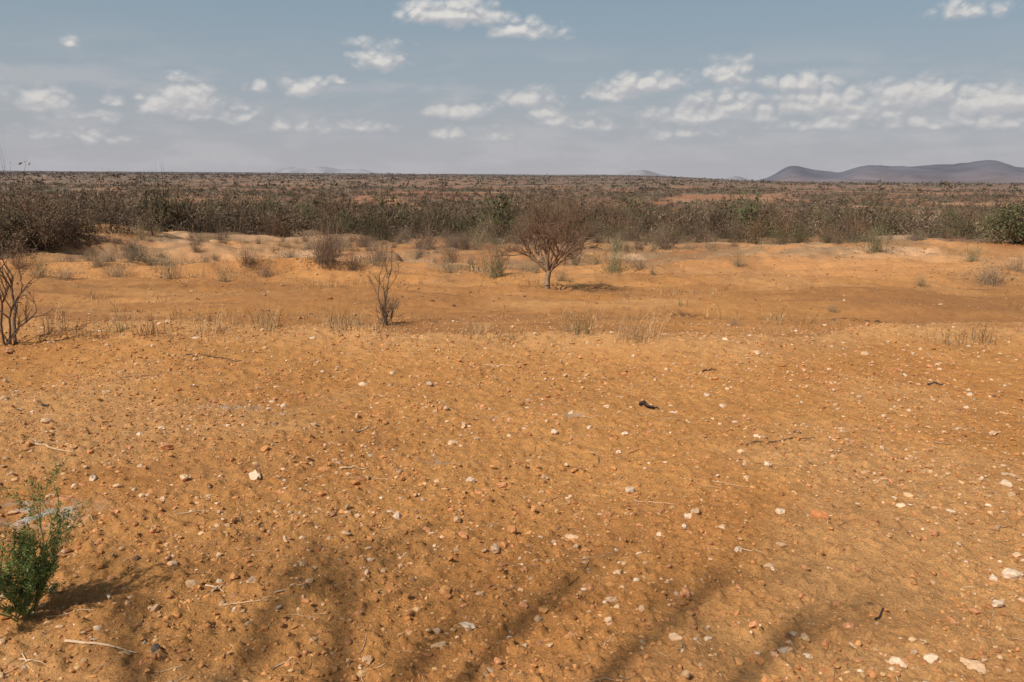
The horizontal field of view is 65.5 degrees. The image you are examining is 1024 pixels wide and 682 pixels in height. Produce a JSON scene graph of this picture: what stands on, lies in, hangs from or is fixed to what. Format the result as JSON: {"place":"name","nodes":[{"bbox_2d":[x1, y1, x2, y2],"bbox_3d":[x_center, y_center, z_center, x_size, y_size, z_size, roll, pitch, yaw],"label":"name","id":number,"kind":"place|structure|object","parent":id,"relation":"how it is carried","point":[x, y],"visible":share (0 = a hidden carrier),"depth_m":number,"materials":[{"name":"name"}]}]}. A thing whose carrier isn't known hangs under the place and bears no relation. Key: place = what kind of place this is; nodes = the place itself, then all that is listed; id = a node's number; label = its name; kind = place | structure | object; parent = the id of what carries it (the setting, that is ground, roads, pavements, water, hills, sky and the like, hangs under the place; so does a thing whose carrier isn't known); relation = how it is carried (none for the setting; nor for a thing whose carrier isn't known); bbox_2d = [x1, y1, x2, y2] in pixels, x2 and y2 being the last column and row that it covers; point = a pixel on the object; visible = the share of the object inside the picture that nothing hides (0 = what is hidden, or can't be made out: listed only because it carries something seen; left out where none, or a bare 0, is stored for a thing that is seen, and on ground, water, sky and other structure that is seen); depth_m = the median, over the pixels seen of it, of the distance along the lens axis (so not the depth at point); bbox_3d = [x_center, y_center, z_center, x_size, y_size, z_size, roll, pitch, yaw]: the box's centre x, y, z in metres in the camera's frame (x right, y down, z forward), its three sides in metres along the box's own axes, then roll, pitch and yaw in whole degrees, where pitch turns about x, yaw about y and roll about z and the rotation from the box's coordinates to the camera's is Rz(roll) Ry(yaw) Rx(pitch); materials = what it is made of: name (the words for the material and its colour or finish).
{"place":"outdoors","nodes":[
{"label":"outdoors","id":0,"kind":"place"},
{"bbox_2d":[266,166,384,173],"bbox_3d":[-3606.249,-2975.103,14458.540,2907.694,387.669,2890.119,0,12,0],"label":"hills","id":1,"kind":"structure","parent":0,"point":[320,169],"depth_m":14425.10,"materials":[{"name":"grey stone"}]},
{"bbox_2d":[0,170,1023,681],"bbox_3d":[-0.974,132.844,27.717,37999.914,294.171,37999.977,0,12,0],"label":"ground","id":2,"kind":"structure","parent":0,"point":[874,298],"depth_m":5.37,"materials":[{"name":"soil"}]},
{"bbox_2d":[0,240,58,345],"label":"bare shrub","id":3,"kind":"object","parent":2,"relation":"on","point":[14,329],"visible":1,"depth_m":8.65,"materials":[{"name":"brown plant"}]},
{"bbox_2d":[0,202,70,259],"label":"thorn tree","id":4,"kind":"object","parent":2,"relation":"on","point":[5,241],"visible":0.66,"depth_m":45.34,"materials":[{"name":"brown plant"}]},
{"bbox_2d":[0,199,78,251],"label":"thorn tree","id":5,"kind":"object","parent":2,"relation":"on","point":[52,228],"visible":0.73,"depth_m":45.98,"materials":[{"name":"brown plant"}]},
{"bbox_2d":[0,456,94,623],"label":"green shrub","id":6,"kind":"object","parent":2,"relation":"on","point":[38,571],"visible":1,"depth_m":3.22,"materials":[{"name":"green plant"}]},
{"bbox_2d":[33,204,105,251],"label":"thorn tree","id":7,"kind":"object","parent":2,"relation":"on","point":[78,219],"visible":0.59,"depth_m":48.37,"materials":[{"name":"brown plant"}]},
{"bbox_2d":[125,204,169,235],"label":"thorn tree","id":8,"kind":"object","parent":2,"relation":"on","point":[150,220],"visible":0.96,"depth_m":53.36,"materials":[{"name":"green plant"}]},
{"bbox_2d":[366,233,402,325],"bbox_3d":[-2.152,-1.002,12.847,0.810,1.561,0.873,0,12,0],"label":"thorny sapling","id":9,"kind":"object","parent":2,"relation":"on","point":[384,313],"visible":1,"depth_m":13.02,"materials":[{"name":"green plant"}]},
{"bbox_2d":[0,221,1021,352],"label":"dry grass","id":10,"kind":"structure","parent":2,"relation":"on","point":[575,330],"depth_m":9.97,"materials":[{"name":"plant"}]},
{"bbox_2d":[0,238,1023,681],"bbox_3d":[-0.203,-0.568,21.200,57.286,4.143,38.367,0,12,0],"label":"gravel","id":11,"kind":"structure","parent":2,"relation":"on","point":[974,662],"depth_m":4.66,"materials":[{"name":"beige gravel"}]},
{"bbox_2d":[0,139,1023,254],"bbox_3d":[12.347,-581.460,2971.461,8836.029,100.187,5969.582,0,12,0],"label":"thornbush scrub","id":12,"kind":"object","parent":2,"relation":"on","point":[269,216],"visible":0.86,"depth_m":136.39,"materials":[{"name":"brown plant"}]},
{"bbox_2d":[0,201,1023,326],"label":"dry shrubs","id":13,"kind":"object","parent":2,"relation":"on","point":[334,243],"visible":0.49,"depth_m":30.00,"materials":[{"name":"brown plant"}]},
{"bbox_2d":[0,319,1023,681],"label":"fallen twigs","id":14,"kind":"object","parent":2,"relation":"on","point":[454,493],"visible":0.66,"depth_m":4.94,"materials":[{"name":"brown wood"}]},
{"bbox_2d":[488,190,609,288],"bbox_3d":[1.088,-2.552,20.286,3.071,2.608,2.686,7,14,30],"label":"bare tree","id":15,"kind":"object","parent":2,"relation":"on","point":[548,268],"visible":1,"depth_m":20.28,"materials":[{"name":"brown plant"}]},
{"bbox_2d":[975,195,1023,243],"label":"shrub","id":16,"kind":"object","parent":2,"relation":"on","point":[1013,220],"visible":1,"depth_m":33.79,"materials":[{"name":"green plant"}]},
{"bbox_2d":[0,0,1023,180],"label":"sky","id":17,"kind":"structure","parent":0,"point":[124,50],"materials":[{"name":"blue"}]},
{"bbox_2d":[618,170,751,180],"bbox_3d":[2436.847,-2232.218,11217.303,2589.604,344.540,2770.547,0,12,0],"label":"hills","id":18,"kind":"structure","parent":0,"point":[643,172],"depth_m":11285.87,"materials":[{"name":"grey stone"}]},
{"bbox_2d":[755,160,1023,183],"bbox_3d":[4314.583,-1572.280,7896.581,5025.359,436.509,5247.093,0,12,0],"label":"hills","id":19,"kind":"structure","parent":0,"point":[974,170],"depth_m":7675.88,"materials":[{"name":"grey stone"}]}
]}

